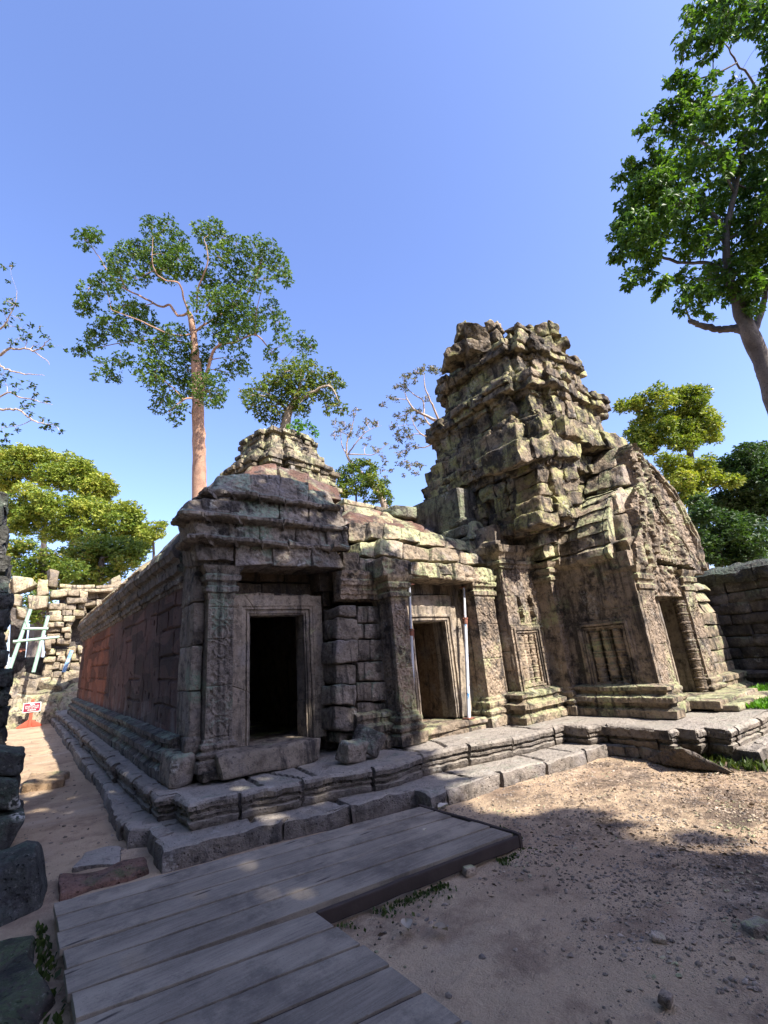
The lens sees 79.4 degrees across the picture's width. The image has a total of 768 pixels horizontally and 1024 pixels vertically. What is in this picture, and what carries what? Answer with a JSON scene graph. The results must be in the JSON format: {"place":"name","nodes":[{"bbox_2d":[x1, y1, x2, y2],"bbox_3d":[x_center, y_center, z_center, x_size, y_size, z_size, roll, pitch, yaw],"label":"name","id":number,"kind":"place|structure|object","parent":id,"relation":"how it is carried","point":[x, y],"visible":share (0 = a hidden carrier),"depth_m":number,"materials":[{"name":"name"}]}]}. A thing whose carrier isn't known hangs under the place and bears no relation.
{"place":"outdoors","nodes":[
{"label":"outdoors","id":0,"kind":"place"},
{"bbox_2d":[0,723,767,1023],"bbox_3d":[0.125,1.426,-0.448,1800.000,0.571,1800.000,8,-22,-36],"label":"ground","id":1,"kind":"structure","parent":0,"point":[481,991],"depth_m":3.23,"materials":[{"name":"gravel"}]},
{"bbox_2d":[0,491,14,744],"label":"ruined corner","id":2,"kind":"object","parent":1,"relation":"on","point":[6,606],"visible":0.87,"depth_m":6.99,"materials":[{"name":"black stone"}]},
{"bbox_2d":[0,799,24,849],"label":"mossy block","id":3,"kind":"structure","parent":1,"relation":"on","point":[11,822],"depth_m":5.07,"materials":[{"name":"black stone"}]},
{"bbox_2d":[0,775,20,810],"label":"mossy block","id":4,"kind":"structure","parent":3,"relation":"on","point":[9,793],"depth_m":5.15,"materials":[{"name":"black stone"}]},
{"bbox_2d":[0,744,25,775],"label":"mossy block","id":5,"kind":"structure","parent":4,"relation":"on","point":[12,758],"depth_m":5.29,"materials":[{"name":"black stone"}]},
{"bbox_2d":[6,716,22,729],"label":"rubble block","id":6,"kind":"object","parent":1,"relation":"on","point":[13,722],"depth_m":17.86,"materials":[{"name":"stone"}]},
{"bbox_2d":[8,711,29,723],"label":"rubble block","id":7,"kind":"object","parent":1,"relation":"on","point":[25,716],"depth_m":18.20,"materials":[{"name":"stone"}]},
{"bbox_2d":[8,698,22,711],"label":"rubble block","id":8,"kind":"object","parent":7,"relation":"on","point":[13,703],"depth_m":18.54,"materials":[{"name":"stone"}]},
{"bbox_2d":[9,678,21,698],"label":"rubble block","id":9,"kind":"object","parent":8,"relation":"on","point":[16,687],"depth_m":18.80,"materials":[{"name":"stone"}]},
{"bbox_2d":[0,840,47,926],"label":"boulder","id":10,"kind":"object","parent":1,"relation":"on","point":[23,884],"visible":0.98,"depth_m":3.85,"materials":[{"name":"black stone"}]},
{"bbox_2d":[10,707,38,719],"bbox_3d":[-14.548,8.211,18.636,1.087,0.729,0.915,8,-22,-36],"label":"rubble block","id":11,"kind":"object","parent":1,"relation":"on","point":[19,709],"depth_m":18.41,"materials":[{"name":"stone"}]},
{"bbox_2d":[17,694,28,707],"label":"rubble block","id":12,"kind":"object","parent":11,"relation":"on","point":[24,698],"depth_m":18.80,"materials":[{"name":"stone"}]},
{"bbox_2d":[19,679,38,690],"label":"rubble block","id":13,"kind":"object","parent":12,"relation":"on","point":[31,684],"depth_m":19.33,"materials":[{"name":"stone"}]},
{"bbox_2d":[0,935,55,1023],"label":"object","id":14,"kind":"object","parent":1,"relation":"on","point":[26,996],"visible":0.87,"depth_m":2.71,"materials":[{"name":"grey stone"}]},
{"bbox_2d":[16,699,41,728],"bbox_3d":[-13.676,7.798,17.942,0.800,1.015,0.151,8,-22,-36],"label":"warning sign","id":15,"kind":"object","parent":1,"relation":"on","point":[32,707],"visible":1,"depth_m":17.90,"materials":[{"name":"red paint"}]},
{"bbox_2d":[8,609,58,671],"bbox_3d":[-14.220,5.388,18.805,1.631,2.836,0.453,8,-22,-36],"label":"scaffold frame","id":16,"kind":"object","parent":1,"relation":"on","point":[26,626],"visible":0.98,"depth_m":18.67,"materials":[{"name":"metal"}]},
{"bbox_2d":[0,261,68,448],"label":"thin tree","id":17,"kind":"object","parent":1,"relation":"on","point":[4,351],"visible":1,"depth_m":18.99,"materials":[{"name":"grey plant"}]},
{"bbox_2d":[20,770,69,792],"bbox_3d":[-6.299,5.014,8.604,0.760,0.334,1.778,8,-22,-36],"label":"path step","id":18,"kind":"object","parent":1,"relation":"on","point":[33,782],"visible":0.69,"depth_m":8.06,"materials":[{"name":"stone"}]},
{"bbox_2d":[36,707,57,723],"bbox_3d":[-13.736,8.575,19.025,0.959,1.012,0.880,3,-19,-24],"label":"rubble block","id":19,"kind":"object","parent":1,"relation":"on","point":[46,716],"depth_m":18.78,"materials":[{"name":"stone"}]},
{"bbox_2d":[35,699,59,720],"bbox_3d":[-13.973,8.262,19.250,0.855,0.800,0.874,-20,-23,39],"label":"rubble block","id":20,"kind":"object","parent":19,"relation":"on","point":[45,706],"depth_m":19.03,"materials":[{"name":"stone"}]},
{"bbox_2d":[37,679,70,691],"bbox_3d":[-14.322,7.622,20.167,1.269,1.276,1.288,-2,-18,-9],"label":"rubble block","id":21,"kind":"object","parent":20,"relation":"on","point":[59,686],"depth_m":19.67,"materials":[{"name":"stone"}]},
{"bbox_2d":[43,699,53,705],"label":"rubble block","id":22,"kind":"object","parent":19,"relation":"on","point":[51,702],"depth_m":19.14,"materials":[{"name":"stone"}]},
{"bbox_2d":[27,691,76,702],"bbox_3d":[-14.054,7.985,19.752,2.107,0.791,1.111,11,-23,-41],"label":"rubble block","id":23,"kind":"object","parent":22,"relation":"on","point":[55,696],"depth_m":19.35,"materials":[{"name":"stone"}]},
{"bbox_2d":[18,689,53,694],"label":"rubble block","id":24,"kind":"object","parent":23,"relation":"on","point":[36,692],"depth_m":19.14,"materials":[{"name":"stone"}]},
{"bbox_2d":[16,672,39,685],"bbox_3d":[-15.196,7.309,19.687,0.950,0.982,1.128,-12,-19,23],"label":"rubble block","id":25,"kind":"object","parent":24,"relation":"on","point":[23,675],"depth_m":19.47,"materials":[{"name":"stone"}]},
{"bbox_2d":[36,673,51,680],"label":"rubble block","id":26,"kind":"object","parent":23,"relation":"on","point":[45,676],"depth_m":19.80,"materials":[{"name":"stone"}]},
{"bbox_2d":[60,672,78,683],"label":"rubble block","id":27,"kind":"object","parent":23,"relation":"on","point":[74,678],"depth_m":20.40,"materials":[{"name":"stone"}]},
{"bbox_2d":[6,534,90,656],"bbox_3d":[-26.378,7.932,34.759,8.121,12.864,5.163,-4,-17,-4],"label":"broad tree","id":28,"kind":"object","parent":1,"relation":"on","point":[40,565],"visible":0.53,"depth_m":35.31,"materials":[{"name":"green plant"}]},
{"bbox_2d":[0,442,121,656],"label":"broad tree","id":29,"kind":"object","parent":1,"relation":"on","point":[84,477],"visible":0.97,"depth_m":50.65,"materials":[{"name":"green plant"}]},
{"bbox_2d":[4,569,121,680],"bbox_3d":[-15.312,5.935,21.296,5.435,6.241,3.467,8,-22,-36],"label":"ruined gallery","id":30,"kind":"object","parent":1,"relation":"on","point":[72,609],"visible":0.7,"depth_m":20.84,"materials":[{"name":"stone"}]},
{"bbox_2d":[4,480,156,583],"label":"broad tree","id":31,"kind":"object","parent":1,"relation":"on","point":[39,510],"visible":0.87,"depth_m":45.99,"materials":[{"name":"green plant"}]},
{"bbox_2d":[72,846,120,872],"bbox_3d":[-2.921,3.591,4.783,0.416,0.103,0.530,1,-18,-19],"label":"flat stone","id":32,"kind":"object","parent":1,"relation":"on","point":[107,856],"visible":0.8,"depth_m":4.71,"materials":[{"name":"grey stone"}]},
{"bbox_2d":[51,531,151,585],"bbox_3d":[-24.016,8.257,38.604,7.746,14.121,6.174,-15,-20,30],"label":"broad tree","id":33,"kind":"object","parent":1,"relation":"on","point":[97,554],"visible":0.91,"depth_m":39.38,"materials":[{"name":"green plant"}]},
{"bbox_2d":[58,857,148,901],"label":"laterite slab","id":34,"kind":"structure","parent":1,"relation":"on","point":[71,885],"depth_m":4.25,"materials":[{"name":"brown stone"}]},
{"bbox_2d":[134,520,168,557],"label":"broad tree","id":35,"kind":"object","parent":1,"relation":"on","point":[149,533],"visible":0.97,"depth_m":43.59,"materials":[{"name":"green plant"}]},
{"bbox_2d":[70,212,317,497],"bbox_3d":[-13.605,-5.495,30.918,15.266,34.004,12.357,-17,-21,33],"label":"tall tree","id":36,"kind":"object","parent":1,"relation":"on","point":[199,381],"visible":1,"depth_m":33.63,"materials":[{"name":"green plant"}]},
{"bbox_2d":[53,804,522,1023],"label":"boardwalk","id":37,"kind":"structure","parent":1,"relation":"on","point":[254,937],"depth_m":3.07,"materials":[{"name":"grey wood"}]},
{"bbox_2d":[330,407,393,507],"bbox_3d":[-0.292,1.611,24.461,2.935,14.428,4.889,-14,-19,26],"label":"thin tree","id":38,"kind":"object","parent":1,"relation":"on","point":[374,424],"visible":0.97,"depth_m":24.91,"materials":[{"name":"green plant"}]},
{"bbox_2d":[335,457,394,507],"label":"tree","id":39,"kind":"object","parent":1,"relation":"on","point":[362,478],"visible":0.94,"depth_m":23.77,"materials":[{"name":"green plant"}]},
{"bbox_2d":[33,752,767,1023],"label":"weeds","id":40,"kind":"object","parent":1,"relation":"on","point":[747,764],"visible":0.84,"depth_m":3.44,"materials":[{"name":"green plant"}]},
{"bbox_2d":[401,918,412,930],"bbox_3d":[0.152,2.734,3.072,0.083,0.032,0.107,8,-22,-36],"label":"dry leaf","id":41,"kind":"object","parent":1,"relation":"on","point":[406,922],"visible":1,"depth_m":3.08,"materials":[{"name":"grey plant"}]},
{"bbox_2d":[50,707,767,873],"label":"stone terrace","id":42,"kind":"structure","parent":1,"relation":"on","point":[194,822],"depth_m":6.07,"materials":[{"name":"grey stone"}]},
{"bbox_2d":[62,650,73,671],"bbox_3d":[-13.395,6.318,19.606,0.352,0.899,0.150,8,-22,-36],"label":"steel tube","id":43,"kind":"object","parent":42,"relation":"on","point":[69,656],"visible":1,"depth_m":19.57,"materials":[{"name":"silver metal"}]},
{"bbox_2d":[67,464,493,789],"bbox_3d":[-3.878,3.498,14.564,8.730,5.442,16.756,8,-22,-36],"label":"temple gallery","id":44,"kind":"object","parent":42,"relation":"on","point":[251,620],"visible":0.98,"depth_m":7.61,"materials":[{"name":"grey stone"}]},
{"bbox_2d":[220,425,342,503],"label":"tower","id":45,"kind":"structure","parent":44,"relation":"on","point":[284,447],"depth_m":14.87,"materials":[{"name":"stone"}]},
{"bbox_2d":[237,351,348,428],"bbox_3d":[-3.198,-4.429,16.274,3.909,3.754,2.533,-1,-18,-14],"label":"tree","id":46,"kind":"object","parent":45,"relation":"on","point":[288,390],"visible":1,"depth_m":15.80,"materials":[{"name":"green plant"}]},
{"bbox_2d":[285,418,319,438],"bbox_3d":[-2.758,-2.748,15.321,1.082,0.850,1.060,-14,-20,27],"label":"shrub","id":47,"kind":"object","parent":45,"relation":"on","point":[299,427],"visible":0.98,"depth_m":15.21,"materials":[{"name":"green plant"}]},
{"bbox_2d":[408,584,414,683],"bbox_3d":[0.453,2.290,7.747,0.332,2.177,0.160,8,-22,-36],"label":"steel prop","id":48,"kind":"object","parent":44,"relation":"on","point":[411,630],"visible":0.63,"depth_m":7.84,"materials":[{"name":"metal"}]},
{"bbox_2d":[406,582,472,716],"bbox_3d":[1.063,2.474,8.680,2.328,2.620,0.481,8,-22,-36],"label":"door frame","id":49,"kind":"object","parent":44,"relation":"in","point":[421,594],"depth_m":8.76,"materials":[{"name":"stone"}]},
{"bbox_2d":[459,586,474,719],"bbox_3d":[1.494,2.505,8.437,0.462,2.291,0.160,8,-22,-36],"label":"steel prop","id":50,"kind":"object","parent":44,"relation":"on","point":[465,623],"visible":0.98,"depth_m":8.35,"materials":[{"name":"metal"}]},
{"bbox_2d":[335,738,368,763],"bbox_3d":[-0.430,3.280,6.347,0.288,0.321,0.458,-17,-21,33],"label":"fallen block","id":51,"kind":"object","parent":42,"relation":"on","point":[353,751],"depth_m":6.22,"materials":[{"name":"grey stone"}]},
{"bbox_2d":[352,724,385,757],"bbox_3d":[-0.236,3.254,6.580,0.492,0.433,0.299,-15,-20,28],"label":"fallen block","id":52,"kind":"object","parent":42,"relation":"on","point":[375,739],"depth_m":6.51,"materials":[{"name":"grey stone"}]},
{"bbox_2d":[381,319,767,727],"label":"sanctuary tower","id":53,"kind":"structure","parent":42,"relation":"on","point":[556,504],"depth_m":9.32,"materials":[{"name":"stone"}]},
{"bbox_2d":[507,625,550,691],"bbox_3d":[2.765,2.812,8.893,0.936,1.260,0.219,8,-22,-36],"label":"false window","id":54,"kind":"structure","parent":53,"relation":"in","point":[531,650],"depth_m":8.82,"materials":[{"name":"stone"}]},
{"bbox_2d":[576,616,644,685],"bbox_3d":[4.203,2.636,8.537,0.311,1.291,1.063,8,-22,-36],"label":"false window","id":55,"kind":"structure","parent":53,"relation":"in","point":[610,652],"depth_m":8.48,"materials":[{"name":"stone"}]},
{"bbox_2d":[743,683,767,708],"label":"grass","id":56,"kind":"structure","parent":42,"relation":"on","point":[761,703],"depth_m":7.81,"materials":[{"name":"green plant"}]},
{"bbox_2d":[378,364,441,477],"bbox_3d":[3.193,0.314,26.589,4.020,17.634,6.450,-14,-19,26],"label":"thin tree","id":57,"kind":"object","parent":1,"relation":"on","point":[412,409],"visible":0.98,"depth_m":26.92,"materials":[{"name":"grey plant"}]},
{"bbox_2d":[433,922,447,930],"bbox_3d":[0.365,2.700,3.008,0.071,0.033,0.081,8,-22,-36],"label":"dry leaf","id":58,"kind":"object","parent":1,"relation":"on","point":[442,925],"visible":1,"depth_m":3.02,"materials":[{"name":"beige plant"}]},
{"bbox_2d":[438,803,447,809],"bbox_3d":[0.682,3.395,5.345,0.115,0.053,0.128,-10,-18,15],"label":"dry leaf","id":59,"kind":"object","parent":1,"relation":"on","point":[440,805],"visible":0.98,"depth_m":5.35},
{"bbox_2d":[460,865,475,876],"bbox_3d":[0.692,2.969,3.834,0.108,0.083,0.135,2,-19,-22],"label":"ground stone","id":60,"kind":"object","parent":1,"relation":"on","point":[468,871],"visible":0.82,"depth_m":3.79,"materials":[{"name":"grey stone"}]},
{"bbox_2d":[377,758,767,962],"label":"leaf litter","id":61,"kind":"object","parent":1,"relation":"on","point":[636,838],"visible":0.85,"depth_m":4.57,"materials":[{"name":"brown plant"}]},
{"bbox_2d":[651,930,666,944],"bbox_3d":[1.631,2.534,2.755,0.081,0.057,0.063,-11,-18,18],"label":"ground stone","id":62,"kind":"object","parent":1,"relation":"on","point":[658,937],"visible":1,"depth_m":2.74,"materials":[{"name":"grey stone"}]},
{"bbox_2d":[657,989,672,1009],"bbox_3d":[1.397,2.413,2.296,0.060,0.052,0.076,-20,-23,39],"label":"ground stone","id":63,"kind":"object","parent":1,"relation":"on","point":[665,999],"visible":1,"depth_m":2.28,"materials":[{"name":"grey stone"}]},
{"bbox_2d":[612,379,727,528],"bbox_3d":[19.314,-0.146,28.459,5.574,16.971,7.009,-19,-22,38],"label":"yellow tree","id":64,"kind":"object","parent":1,"relation":"on","point":[671,429],"visible":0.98,"depth_m":29.45,"materials":[{"name":"green plant"}]},
{"bbox_2d":[605,0,767,413],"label":"tall tree","id":65,"kind":"object","parent":1,"relation":"on","point":[655,184],"visible":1,"depth_m":16.75,"materials":[{"name":"green plant"}]},
{"bbox_2d":[647,747,731,772],"bbox_3d":[3.981,3.289,6.213,0.420,0.302,1.146,8,-22,-36],"label":"carved slab","id":66,"kind":"object","parent":1,"relation":"on","point":[681,757],"depth_m":6.08,"materials":[{"name":"grey stone"}]},
{"bbox_2d":[653,451,747,568],"bbox_3d":[19.016,1.874,26.085,4.819,11.669,4.144,-12,-19,21],"label":"yellow tree","id":67,"kind":"object","parent":1,"relation":"on","point":[686,477],"visible":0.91,"depth_m":26.70,"materials":[{"name":"green plant"}]},
{"bbox_2d":[694,583,752,687],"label":"wing wall","id":68,"kind":"structure","parent":1,"relation":"on","point":[730,674],"depth_m":10.69,"materials":[{"name":"stone"}]},
{"bbox_2d":[683,492,767,566],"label":"dark tree","id":69,"kind":"object","parent":1,"relation":"on","point":[728,538],"visible":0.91,"depth_m":22.60,"materials":[{"name":"green plant"}]},
{"bbox_2d":[694,558,767,685],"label":"enclosure wall","id":70,"kind":"structure","parent":1,"relation":"on","point":[737,595],"depth_m":10.97,"materials":[{"name":"stone"}]},
{"bbox_2d":[708,440,767,526],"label":"dark tree","id":71,"kind":"object","parent":1,"relation":"on","point":[750,461],"visible":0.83,"depth_m":27.88,"materials":[{"name":"green plant"}]},
{"bbox_2d":[740,916,767,938],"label":"ground stone","id":72,"kind":"object","parent":1,"relation":"on","point":[754,927],"visible":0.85,"depth_m":2.73,"materials":[{"name":"grey stone"}]},
{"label":"rubble block","id":73,"kind":"object","parent":1,"relation":"on","visible":0},
{"bbox_2d":[57,696,71,710],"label":"rubble block","id":74,"kind":"object","parent":73,"relation":"on","point":[63,703],"depth_m":19.38,"materials":[{"name":"stone"}]},
{"bbox_2d":[63,682,78,692],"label":"rubble block","id":75,"kind":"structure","parent":74,"relation":"on","point":[73,687],"depth_m":20.04,"materials":[{"name":"stone"}]},
{"bbox_2d":[0,0,767,668],"label":"sky","id":76,"kind":"structure","parent":0,"point":[419,169],"materials":[{"name":"blue"}]}
]}

